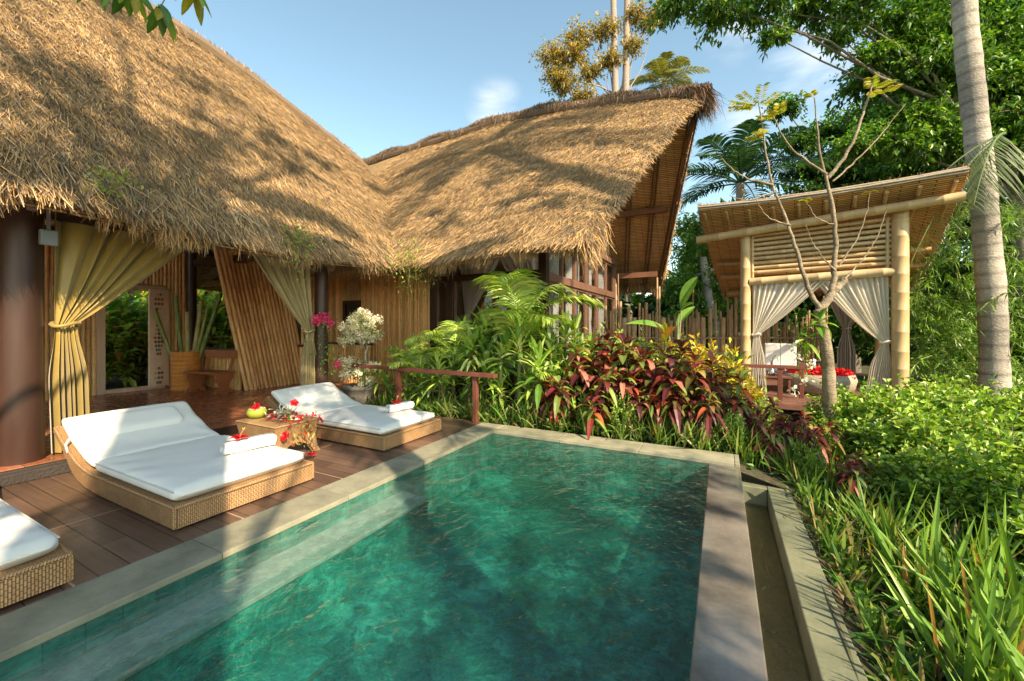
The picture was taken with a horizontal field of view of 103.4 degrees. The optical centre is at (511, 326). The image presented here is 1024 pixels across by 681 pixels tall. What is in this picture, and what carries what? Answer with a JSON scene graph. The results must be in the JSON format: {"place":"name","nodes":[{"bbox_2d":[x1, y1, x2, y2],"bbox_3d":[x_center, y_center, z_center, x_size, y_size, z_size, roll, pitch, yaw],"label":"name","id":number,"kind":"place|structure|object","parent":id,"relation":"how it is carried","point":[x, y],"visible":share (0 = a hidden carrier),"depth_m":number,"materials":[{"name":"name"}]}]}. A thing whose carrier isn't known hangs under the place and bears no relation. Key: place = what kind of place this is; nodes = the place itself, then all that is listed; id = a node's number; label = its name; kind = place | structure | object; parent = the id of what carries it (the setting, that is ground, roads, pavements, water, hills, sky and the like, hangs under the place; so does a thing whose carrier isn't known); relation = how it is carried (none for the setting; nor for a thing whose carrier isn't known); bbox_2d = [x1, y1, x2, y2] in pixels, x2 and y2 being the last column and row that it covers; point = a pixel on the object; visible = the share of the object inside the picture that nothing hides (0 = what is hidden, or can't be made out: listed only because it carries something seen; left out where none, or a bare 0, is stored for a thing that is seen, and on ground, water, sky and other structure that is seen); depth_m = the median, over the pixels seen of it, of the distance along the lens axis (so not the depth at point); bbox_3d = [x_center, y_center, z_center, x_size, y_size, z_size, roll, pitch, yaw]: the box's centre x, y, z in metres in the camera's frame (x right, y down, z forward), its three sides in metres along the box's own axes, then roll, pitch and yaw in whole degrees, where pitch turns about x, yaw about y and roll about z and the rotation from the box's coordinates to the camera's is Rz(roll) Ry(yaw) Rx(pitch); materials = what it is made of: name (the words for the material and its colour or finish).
{"place":"outdoors","nodes":[
{"label":"outdoors","id":0,"kind":"place"},
{"bbox_2d":[76,0,211,42],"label":"overhanging branch","id":1,"kind":"object","parent":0,"point":[159,16],"visible":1,"depth_m":2.45,"materials":[{"name":"green plant"}]},
{"bbox_2d":[0,434,708,680],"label":"pool wall","id":2,"kind":"structure","parent":0,"point":[46,657],"depth_m":4.64,"materials":[{"name":"green stone"}]},
{"bbox_2d":[689,463,767,680],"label":"pool weir","id":3,"kind":"object","parent":2,"relation":"attached to","point":[728,645],"visible":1,"depth_m":2.31,"materials":[{"name":"stone"}]},
{"bbox_2d":[27,433,707,680],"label":"pool water","id":4,"kind":"structure","parent":0,"point":[495,494],"depth_m":4.24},
{"bbox_2d":[232,473,704,680],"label":"pool floor","id":5,"kind":"structure","parent":0,"point":[617,608],"depth_m":3.12,"materials":[{"name":"tile"}]},
{"bbox_2d":[124,501,427,680],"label":"step base","id":6,"kind":"object","parent":5,"relation":"on","point":[234,646],"visible":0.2,"depth_m":2.72,"materials":[{"name":"green stone"}]},
{"bbox_2d":[32,491,427,680],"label":"pool step","id":7,"kind":"object","parent":6,"relation":"on","point":[167,632],"visible":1,"depth_m":2.48,"materials":[{"name":"grey stone"}]},
{"bbox_2d":[106,345,1020,680],"bbox_3d":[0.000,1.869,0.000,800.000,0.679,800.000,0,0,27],"label":"ground","id":8,"kind":"structure","parent":0,"point":[760,473],"depth_m":3.25,"materials":[{"name":"soil"}]},
{"bbox_2d":[49,310,147,386],"bbox_3d":[-9.943,0.553,9.610,2.387,2.016,2.506,0,0,0],"label":"garden shrub","id":9,"kind":"object","parent":8,"relation":"on","point":[122,347],"visible":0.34,"depth_m":9.60,"materials":[{"name":"green plant"}]},
{"bbox_2d":[106,299,147,385],"bbox_3d":[-9.943,0.383,10.482,2.892,2.327,2.754,0,0,-12],"label":"garden shrub","id":10,"kind":"object","parent":8,"relation":"on","point":[142,327],"visible":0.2,"depth_m":10.19,"materials":[{"name":"green plant"}]},
{"bbox_2d":[106,290,147,373],"bbox_3d":[-10.809,-0.082,10.458,3.374,3.361,3.416,0,0,-10],"label":"garden shrub","id":11,"kind":"object","parent":8,"relation":"on","point":[117,304],"visible":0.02,"depth_m":10.50,"materials":[{"name":"green plant"}]},
{"bbox_2d":[0,0,491,487],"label":"thatched house","id":12,"kind":"structure","parent":8,"relation":"on","point":[226,160],"depth_m":6.01,"materials":[{"name":"plant"}]},
{"bbox_2d":[82,164,143,202],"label":"creeper","id":13,"kind":"object","parent":12,"relation":"hanging from","point":[111,174],"visible":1,"depth_m":4.04,"materials":[{"name":"green plant"}]},
{"bbox_2d":[48,212,189,453],"bbox_3d":[-4.608,0.040,4.970,0.196,2.640,1.488,0,0,27],"label":"curtain","id":14,"kind":"object","parent":12,"relation":"hanging from","point":[95,270],"visible":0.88,"depth_m":4.53,"materials":[{"name":"fabric"}]},
{"bbox_2d":[96,285,168,394],"bbox_3d":[-8.083,0.240,8.650,0.225,2.280,1.160,0,0,27],"label":"door","id":15,"kind":"structure","parent":12,"relation":"in","point":[158,296],"depth_m":8.85,"materials":[{"name":"brown wood"}]},
{"bbox_2d":[153,292,222,390],"bbox_3d":[-7.178,0.299,8.943,1.323,2.162,0.545,0,0,-27],"label":"bamboo vase","id":16,"kind":"object","parent":12,"relation":"on","point":[187,359],"visible":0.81,"depth_m":8.87,"materials":[{"name":"wicker"}]},
{"bbox_2d":[183,349,236,394],"bbox_3d":[-6.338,0.943,8.537,1.000,0.875,0.484,0,0,19],"label":"wooden bench","id":17,"kind":"object","parent":12,"relation":"on","point":[222,378],"visible":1,"depth_m":8.55,"materials":[{"name":"brown wood"}]},
{"bbox_2d":[253,253,315,385],"bbox_3d":[-3.796,0.055,6.693,0.179,2.610,1.212,0,0,27],"label":"curtain","id":18,"kind":"object","parent":12,"relation":"hanging from","point":[294,294],"visible":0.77,"depth_m":6.95,"materials":[{"name":"beige fabric"}]},
{"bbox_2d":[387,349,447,405],"bbox_3d":[-1.756,0.993,7.366,1.104,1.163,1.192,0,0,45],"label":"areca palm","id":19,"kind":"object","parent":8,"relation":"on","point":[415,359],"visible":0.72,"depth_m":7.40,"materials":[{"name":"green plant"}]},
{"bbox_2d":[406,351,452,410],"bbox_3d":[-1.451,0.984,7.112,0.670,1.184,1.188,0,0,-31],"label":"cordyline","id":20,"kind":"object","parent":8,"relation":"on","point":[423,382],"visible":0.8,"depth_m":7.09,"materials":[{"name":"green plant"}]},
{"bbox_2d":[400,320,479,404],"bbox_3d":[-1.184,0.718,7.444,1.728,1.686,1.600,0,0,-29],"label":"areca palm","id":21,"kind":"object","parent":8,"relation":"on","point":[450,334],"visible":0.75,"depth_m":7.48,"materials":[{"name":"green plant"}]},
{"bbox_2d":[200,81,729,402],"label":"thatched house","id":22,"kind":"structure","parent":8,"relation":"on","point":[596,180],"depth_m":8.92,"materials":[{"name":"plant"}]},
{"bbox_2d":[461,257,500,376],"bbox_3d":[-0.679,-0.300,9.363,1.196,3.000,0.179,0,0,27],"label":"bed drape","id":23,"kind":"object","parent":22,"relation":"hanging from","point":[472,295],"visible":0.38,"depth_m":9.48,"materials":[{"name":"white fabric"}]},
{"bbox_2d":[453,328,484,408],"bbox_3d":[-0.732,0.783,7.007,0.737,1.535,0.919,0,0,-1],"label":"cordyline","id":24,"kind":"object","parent":8,"relation":"on","point":[465,351],"visible":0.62,"depth_m":6.93,"materials":[{"name":"green plant"}]},
{"bbox_2d":[451,314,500,403],"bbox_3d":[-0.561,0.647,7.060,0.867,1.806,1.081,0,0,45],"label":"cordyline","id":25,"kind":"object","parent":8,"relation":"on","point":[482,338],"visible":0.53,"depth_m":6.95,"materials":[{"name":"green plant"}]},
{"bbox_2d":[450,301,527,405],"bbox_3d":[-0.426,0.547,7.097,1.036,1.990,1.811,0,0,-42],"label":"cordyline","id":26,"kind":"object","parent":8,"relation":"on","point":[504,339],"visible":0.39,"depth_m":6.79,"materials":[{"name":"green plant"}]},
{"bbox_2d":[471,340,543,421],"bbox_3d":[-0.072,0.850,6.669,1.283,1.410,0.734,0,0,10],"label":"cordyline","id":27,"kind":"object","parent":8,"relation":"on","point":[499,380],"visible":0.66,"depth_m":6.62,"materials":[{"name":"green plant"}]},
{"bbox_2d":[496,318,555,423],"bbox_3d":[0.226,0.696,6.462,1.144,1.742,0.858,0,0,8],"label":"cordyline","id":28,"kind":"object","parent":8,"relation":"on","point":[527,388],"visible":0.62,"depth_m":6.38,"materials":[{"name":"green plant"}]},
{"bbox_2d":[509,301,560,409],"bbox_3d":[0.419,0.573,6.675,1.036,1.990,1.811,0,0,6],"label":"cordyline","id":29,"kind":"object","parent":8,"relation":"on","point":[536,349],"visible":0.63,"depth_m":6.23,"materials":[{"name":"green plant"}]},
{"bbox_2d":[471,268,605,417],"bbox_3d":[0.316,0.303,6.879,2.562,2.501,2.373,0,0,2],"label":"areca palm","id":30,"kind":"object","parent":8,"relation":"on","point":[512,290],"visible":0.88,"depth_m":6.52,"materials":[{"name":"green plant"}]},
{"bbox_2d":[516,304,596,398],"bbox_3d":[0.738,0.586,6.833,1.426,2.019,0.947,0,0,9],"label":"cordyline","id":31,"kind":"object","parent":8,"relation":"on","point":[576,319],"visible":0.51,"depth_m":6.80,"materials":[{"name":"green plant"}]},
{"bbox_2d":[122,197,1020,372],"bbox_3d":[5.788,-2.662,16.488,68.137,10.660,34.772,0,0,27],"label":"distant wood","id":32,"kind":"object","parent":8,"relation":"on","point":[636,300],"depth_m":22.80,"materials":[{"name":"green plant"}]},
{"bbox_2d":[535,355,612,429],"bbox_3d":[1.050,1.031,6.297,1.596,1.180,0.978,0,0,-42],"label":"red croton","id":33,"kind":"object","parent":8,"relation":"on","point":[555,400],"visible":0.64,"depth_m":6.05,"materials":[{"name":"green plant"}]},
{"bbox_2d":[350,385,825,484],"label":"iris grass","id":34,"kind":"structure","parent":8,"relation":"on","point":[659,437],"depth_m":5.55,"materials":[{"name":"green plant"}]},
{"bbox_2d":[557,343,618,412],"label":"red croton","id":35,"kind":"object","parent":8,"relation":"on","point":[578,349],"visible":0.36,"depth_m":6.20,"materials":[{"name":"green plant"}]},
{"bbox_2d":[576,367,617,439],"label":"red croton","id":36,"kind":"object","parent":8,"relation":"on","point":[605,386],"visible":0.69,"depth_m":5.62,"materials":[{"name":"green plant"}]},
{"bbox_2d":[528,0,668,326],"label":"golden tree","id":37,"kind":"object","parent":8,"relation":"on","point":[560,82],"visible":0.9,"depth_m":23.72,"materials":[{"name":"yellow plant"}]},
{"bbox_2d":[541,340,661,431],"bbox_3d":[1.367,0.907,6.149,1.915,1.416,1.173,0,0,17],"label":"red croton","id":38,"kind":"object","parent":8,"relation":"on","point":[635,371],"visible":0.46,"depth_m":5.97,"materials":[{"name":"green plant"}]},
{"bbox_2d":[582,368,654,436],"bbox_3d":[1.625,1.092,5.816,1.357,1.003,0.831,0,0,-15],"label":"red croton","id":39,"kind":"object","parent":8,"relation":"on","point":[621,390],"visible":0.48,"depth_m":5.67,"materials":[{"name":"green plant"}]},
{"bbox_2d":[605,388,638,438],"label":"garden shrub","id":40,"kind":"object","parent":8,"relation":"on","point":[623,415],"visible":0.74,"depth_m":5.53,"materials":[{"name":"green plant"}]},
{"bbox_2d":[622,0,631,318],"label":"palm tree","id":41,"kind":"object","parent":8,"relation":"on","point":[626,30],"visible":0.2,"depth_m":23.97,"materials":[{"name":"beige plant"}]},
{"bbox_2d":[624,378,668,439],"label":"red croton","id":42,"kind":"object","parent":8,"relation":"on","point":[646,408],"visible":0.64,"depth_m":5.47,"materials":[{"name":"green plant"}]},
{"bbox_2d":[600,333,700,431],"bbox_3d":[1.915,0.834,6.012,1.663,1.480,0.926,0,0,22],"label":"red croton","id":43,"kind":"object","parent":8,"relation":"on","point":[622,357],"visible":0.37,"depth_m":5.88,"materials":[{"name":"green plant"}]},
{"bbox_2d":[626,277,697,353],"bbox_3d":[3.381,0.252,8.951,1.576,2.702,0.559,0,0,0],"label":"heliconia","id":44,"kind":"object","parent":8,"relation":"on","point":[688,287],"visible":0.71,"depth_m":9.01,"materials":[{"name":"green plant"}]},
{"bbox_2d":[629,51,710,281],"bbox_3d":[10.011,-7.780,26.955,5.610,19.561,5.089,0,0,7],"label":"palm tree","id":45,"kind":"object","parent":8,"relation":"on","point":[660,67],"visible":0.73,"depth_m":26.43,"materials":[{"name":"green plant"}]},
{"bbox_2d":[626,346,714,442],"bbox_3d":[2.060,0.926,5.667,0.805,1.287,1.446,0,0,-23],"label":"red croton","id":46,"kind":"object","parent":8,"relation":"on","point":[652,373],"visible":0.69,"depth_m":5.35,"materials":[{"name":"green plant"}]},
{"bbox_2d":[654,354,724,436],"bbox_3d":[2.448,0.969,5.652,1.166,1.155,1.165,0,0,-2],"label":"red croton","id":47,"kind":"object","parent":8,"relation":"on","point":[677,411],"visible":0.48,"depth_m":5.40,"materials":[{"name":"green plant"}]},
{"bbox_2d":[659,372,728,446],"bbox_3d":[2.432,1.087,5.228,0.917,0.968,0.840,0,0,-26],"label":"red croton","id":48,"kind":"object","parent":8,"relation":"on","point":[701,398],"visible":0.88,"depth_m":5.17,"materials":[{"name":"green plant"}]},
{"bbox_2d":[367,379,1021,680],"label":"ground cover","id":49,"kind":"object","parent":8,"relation":"on","point":[860,584],"visible":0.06,"depth_m":2.82,"materials":[{"name":"green plant"}]},
{"bbox_2d":[658,332,736,382],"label":"yellow croton","id":50,"kind":"object","parent":8,"relation":"on","point":[700,350],"visible":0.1,"depth_m":6.65,"materials":[{"name":"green plant"}]},
{"bbox_2d":[644,210,784,353],"bbox_3d":[8.020,-1.318,14.969,5.912,6.715,3.411,0,0,-2],"label":"broadleaf tree","id":51,"kind":"object","parent":8,"relation":"on","point":[705,274],"visible":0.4,"depth_m":14.62,"materials":[{"name":"green plant"}]},
{"bbox_2d":[604,274,827,377],"bbox_3d":[5.656,0.061,11.241,6.133,3.081,0.222,0,0,2],"label":"bamboo fence","id":52,"kind":"object","parent":8,"relation":"on","point":[698,324],"visible":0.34,"depth_m":11.22,"materials":[{"name":"wood"}]},
{"bbox_2d":[688,350,763,428],"bbox_3d":[3.010,0.970,5.723,1.080,1.245,1.179,0,0,5],"label":"red croton","id":53,"kind":"object","parent":8,"relation":"on","point":[726,388],"visible":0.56,"depth_m":5.64,"materials":[{"name":"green plant"}]},
{"bbox_2d":[732,396,785,441],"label":"red croton","id":54,"kind":"object","parent":8,"relation":"on","point":[748,420],"visible":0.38,"depth_m":5.30,"materials":[{"name":"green plant"}]},
{"bbox_2d":[679,119,840,354],"bbox_3d":[8.419,-2.442,15.187,6.104,8.884,6.256,0,0,-44],"label":"palm tree","id":55,"kind":"object","parent":8,"relation":"on","point":[744,156],"visible":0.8,"depth_m":14.18,"materials":[{"name":"green plant"}]},
{"bbox_2d":[747,415,816,471],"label":"red croton","id":56,"kind":"object","parent":8,"relation":"on","point":[770,437],"visible":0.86,"depth_m":4.82,"materials":[{"name":"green plant"}]},
{"bbox_2d":[760,409,835,463],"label":"red croton","id":57,"kind":"object","parent":8,"relation":"on","point":[781,417],"visible":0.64,"depth_m":4.97,"materials":[{"name":"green plant"}]},
{"bbox_2d":[742,480,867,680],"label":"overflow channel","id":58,"kind":"object","parent":8,"relation":"on","point":[812,643],"visible":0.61,"depth_m":2.75,"materials":[{"name":"stone"}]},
{"bbox_2d":[789,420,828,479],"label":"garden shrub","id":59,"kind":"object","parent":8,"relation":"on","point":[800,453],"visible":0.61,"depth_m":4.72,"materials":[{"name":"green plant"}]},
{"bbox_2d":[714,74,905,448],"bbox_3d":[4.424,-0.794,5.945,2.820,5.617,0.706,0,0,0],"label":"bare tree","id":60,"kind":"object","parent":8,"relation":"on","point":[829,394],"visible":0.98,"depth_m":5.97,"materials":[{"name":"brown plant"}]},
{"bbox_2d":[787,308,837,395],"bbox_3d":[4.437,0.395,6.010,0.603,1.334,0.497,0,0,27],"label":"orchid","id":61,"kind":"object","parent":60,"relation":"attached to","point":[807,345],"visible":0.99,"depth_m":5.98,"materials":[{"name":"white plant"}]},
{"bbox_2d":[775,416,846,466],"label":"red croton","id":62,"kind":"object","parent":8,"relation":"on","point":[835,437],"visible":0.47,"depth_m":5.02,"materials":[{"name":"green plant"}]},
{"bbox_2d":[636,0,1023,383],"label":"broadleaf tree","id":63,"kind":"object","parent":8,"relation":"on","point":[915,34],"visible":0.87,"depth_m":9.37,"materials":[{"name":"green plant"}]},
{"bbox_2d":[696,163,971,420],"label":"bamboo pavilion","id":64,"kind":"structure","parent":8,"relation":"on","point":[749,244],"depth_m":7.84,"materials":[{"name":"wood"}]},
{"bbox_2d":[727,362,810,402],"bbox_3d":[4.958,1.055,7.875,1.356,0.690,0.958,0,0,27],"label":"garden railing","id":65,"kind":"object","parent":64,"relation":"on","point":[779,368],"visible":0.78,"depth_m":7.41,"materials":[{"name":"brown wood"}]},
{"bbox_2d":[751,280,826,391],"bbox_3d":[5.683,0.230,8.341,1.309,2.300,0.179,0,0,34],"label":"curtain","id":66,"kind":"object","parent":64,"relation":"hanging from","point":[773,304],"visible":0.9,"depth_m":8.52,"materials":[{"name":"white fabric"}]},
{"bbox_2d":[783,365,857,395],"bbox_3d":[6.519,1.117,8.628,1.320,0.587,1.325,0,0,27],"label":"spa tub","id":67,"kind":"object","parent":64,"relation":"on","point":[847,377],"visible":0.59,"depth_m":8.20,"materials":[{"name":"stone"}]},
{"bbox_2d":[823,292,855,374],"bbox_3d":[8.070,0.215,9.583,1.172,2.270,0.249,0,0,37],"label":"curtain","id":68,"kind":"object","parent":64,"relation":"hanging from","point":[846,355],"visible":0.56,"depth_m":9.64,"materials":[{"name":"white fabric"}]},
{"bbox_2d":[816,276,891,393],"bbox_3d":[6.499,0.230,7.761,1.162,2.300,0.179,0,0,41],"label":"curtain","id":69,"kind":"object","parent":64,"relation":"hanging from","point":[863,303],"visible":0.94,"depth_m":7.56,"materials":[{"name":"white fabric"}]},
{"bbox_2d":[830,448,875,502],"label":"red croton","id":70,"kind":"object","parent":8,"relation":"on","point":[851,466],"visible":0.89,"depth_m":4.25,"materials":[{"name":"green plant"}]},
{"bbox_2d":[761,89,966,372],"bbox_3d":[12.514,-3.622,14.821,7.510,11.254,3.828,0,0,1],"label":"broadleaf tree","id":71,"kind":"object","parent":8,"relation":"on","point":[828,128],"visible":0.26,"depth_m":14.64,"materials":[{"name":"green plant"}]},
{"bbox_2d":[802,376,934,450],"bbox_3d":[5.250,1.303,5.844,1.807,1.150,1.960,0,0,33],"label":"hedge shrub","id":72,"kind":"object","parent":8,"relation":"on","point":[842,410],"visible":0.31,"depth_m":5.89,"materials":[{"name":"green plant"}]},
{"bbox_2d":[738,0,1023,373],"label":"broadleaf tree","id":73,"kind":"object","parent":8,"relation":"on","point":[906,169],"visible":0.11,"depth_m":12.02,"materials":[{"name":"green plant"}]},
{"bbox_2d":[825,472,960,562],"bbox_3d":[3.164,1.645,3.451,0.696,0.669,0.874,0,0,-28],"label":"strap lily","id":74,"kind":"object","parent":8,"relation":"on","point":[887,520],"visible":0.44,"depth_m":3.42,"materials":[{"name":"green plant"}]},
{"bbox_2d":[772,443,1023,680],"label":"garden grass","id":75,"kind":"structure","parent":8,"relation":"on","point":[838,544],"depth_m":3.14,"materials":[{"name":"green plant"}]},
{"bbox_2d":[832,378,1021,471],"bbox_3d":[5.022,1.295,4.915,2.053,1.249,1.984,0,0,-43],"label":"hedge shrub","id":76,"kind":"object","parent":8,"relation":"on","point":[923,428],"visible":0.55,"depth_m":4.81,"materials":[{"name":"green plant"}]},
{"bbox_2d":[849,435,1017,542],"bbox_3d":[4.263,1.551,4.089,1.423,0.915,1.433,0,0,43],"label":"hedge shrub","id":77,"kind":"object","parent":8,"relation":"on","point":[905,483],"visible":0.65,"depth_m":3.93,"materials":[{"name":"green plant"}]},
{"bbox_2d":[851,483,1022,637],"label":"strap lily","id":78,"kind":"object","parent":8,"relation":"on","point":[934,559],"visible":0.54,"depth_m":2.75,"materials":[{"name":"green plant"}]},
{"bbox_2d":[853,200,1023,398],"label":"bamboo clump","id":79,"kind":"object","parent":8,"relation":"on","point":[967,339],"visible":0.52,"depth_m":8.63,"materials":[{"name":"green plant"}]},
{"bbox_2d":[866,377,1023,432],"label":"hedge shrub","id":80,"kind":"object","parent":8,"relation":"on","point":[929,404],"visible":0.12,"depth_m":5.41,"materials":[{"name":"green plant"}]},
{"bbox_2d":[872,539,1023,680],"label":"strap lily","id":81,"kind":"object","parent":8,"relation":"on","point":[978,641],"visible":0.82,"depth_m":2.08,"materials":[{"name":"green plant"}]},
{"bbox_2d":[884,371,1023,412],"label":"hedge shrub","id":82,"kind":"object","parent":8,"relation":"on","point":[937,385],"visible":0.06,"depth_m":6.12,"materials":[{"name":"green plant"}]},
{"bbox_2d":[886,413,1023,543],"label":"hedge shrub","id":83,"kind":"object","parent":8,"relation":"on","point":[996,462],"visible":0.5,"depth_m":3.90,"materials":[{"name":"green plant"}]},
{"bbox_2d":[890,516,1023,667],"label":"strap lily","id":84,"kind":"object","parent":8,"relation":"on","point":[1016,608],"visible":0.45,"depth_m":2.36,"materials":[{"name":"green plant"}]},
{"bbox_2d":[907,393,1023,470],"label":"hedge shrub","id":85,"kind":"object","parent":8,"relation":"on","point":[985,420],"visible":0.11,"depth_m":4.68,"materials":[{"name":"green plant"}]},
{"bbox_2d":[909,490,1023,598],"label":"strap lily","id":86,"kind":"object","parent":8,"relation":"on","point":[985,540],"visible":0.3,"depth_m":2.97,"materials":[{"name":"green plant"}]},
{"bbox_2d":[931,375,1023,435],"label":"hedge shrub","id":87,"kind":"object","parent":8,"relation":"on","point":[994,397],"visible":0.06,"depth_m":5.41,"materials":[{"name":"green plant"}]},
{"bbox_2d":[950,0,1012,399],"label":"palm tree","id":88,"kind":"object","parent":8,"relation":"on","point":[990,282],"visible":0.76,"depth_m":7.65,"materials":[{"name":"grey plant"}]},
{"bbox_2d":[909,132,1023,271],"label":"hanging palm frond","id":89,"kind":"object","parent":88,"relation":"hanging from","point":[988,150],"visible":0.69,"depth_m":7.02,"materials":[{"name":"green plant"}]},
{"bbox_2d":[951,475,1023,566],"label":"hedge shrub","id":90,"kind":"object","parent":8,"relation":"on","point":[1017,518],"visible":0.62,"depth_m":3.18,"materials":[{"name":"green plant"}]},
{"bbox_2d":[955,565,1023,680],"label":"strap lily","id":91,"kind":"object","parent":8,"relation":"on","point":[1014,658],"visible":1,"depth_m":1.80,"materials":[{"name":"green plant"}]},
{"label":"coping base","id":92,"kind":"structure","parent":8,"relation":"on","visible":0},
{"bbox_2d":[0,422,739,662],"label":"pool coping","id":93,"kind":"object","parent":92,"relation":"on","point":[28,627],"visible":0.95,"depth_m":2.85,"materials":[{"name":"stone"}]},
{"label":"deck base","id":94,"kind":"structure","parent":8,"relation":"on","visible":0},
{"bbox_2d":[0,416,482,615],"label":"deck","id":95,"kind":"structure","parent":94,"relation":"on","point":[98,535],"depth_m":3.26,"materials":[{"name":"wood"}]},
{"bbox_2d":[0,499,74,607],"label":"daybed","id":96,"kind":"object","parent":95,"relation":"on","point":[36,558],"visible":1,"depth_m":2.28,"materials":[{"name":"fabric"}]},
{"bbox_2d":[53,401,313,529],"bbox_3d":[-3.264,1.201,3.989,2.434,0.598,1.149,0,0,27],"label":"daybed","id":97,"kind":"object","parent":95,"relation":"on","point":[171,466],"visible":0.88,"depth_m":3.68,"materials":[{"name":"fabric"}]},
{"bbox_2d":[220,433,276,454],"bbox_3d":[-2.557,1.138,3.939,0.119,0.127,0.454,0,0,39],"label":"rolled towel","id":98,"kind":"object","parent":97,"relation":"on","point":[245,444],"visible":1,"depth_m":3.90,"materials":[{"name":"fabric"}]},
{"bbox_2d":[235,413,319,450],"bbox_3d":[-2.810,1.304,4.858,0.760,0.392,0.560,0,0,27],"label":"wicker side table","id":99,"kind":"object","parent":95,"relation":"on","point":[257,426],"visible":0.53,"depth_m":4.69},
{"bbox_2d":[264,405,321,446],"bbox_3d":[-2.611,1.142,4.811,0.730,0.480,0.565,0,0,27],"label":"flower arrangement","id":100,"kind":"object","parent":99,"relation":"on","point":[288,414],"visible":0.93,"depth_m":4.79,"materials":[{"name":"red plant"}]},
{"bbox_2d":[265,382,440,450],"bbox_3d":[-2.310,1.210,5.837,2.361,0.580,1.115,0,0,27],"label":"daybed","id":101,"kind":"object","parent":95,"relation":"on","point":[347,419],"visible":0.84,"depth_m":5.51,"materials":[{"name":"fabric"}]},
{"bbox_2d":[335,307,384,403],"bbox_3d":[-2.928,0.569,7.813,0.850,1.862,0.852,0,0,27],"label":"potted bougainvillea","id":102,"kind":"object","parent":95,"relation":"on","point":[358,392],"visible":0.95,"depth_m":7.62,"materials":[{"name":"plant"}]},
{"bbox_2d":[352,364,497,422],"bbox_3d":[-1.621,1.105,6.901,3.173,0.790,0.129,0,0,30],"label":"garden railing","id":103,"kind":"object","parent":95,"relation":"on","point":[475,376],"visible":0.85,"depth_m":6.58,"materials":[{"name":"brown wood"}]},
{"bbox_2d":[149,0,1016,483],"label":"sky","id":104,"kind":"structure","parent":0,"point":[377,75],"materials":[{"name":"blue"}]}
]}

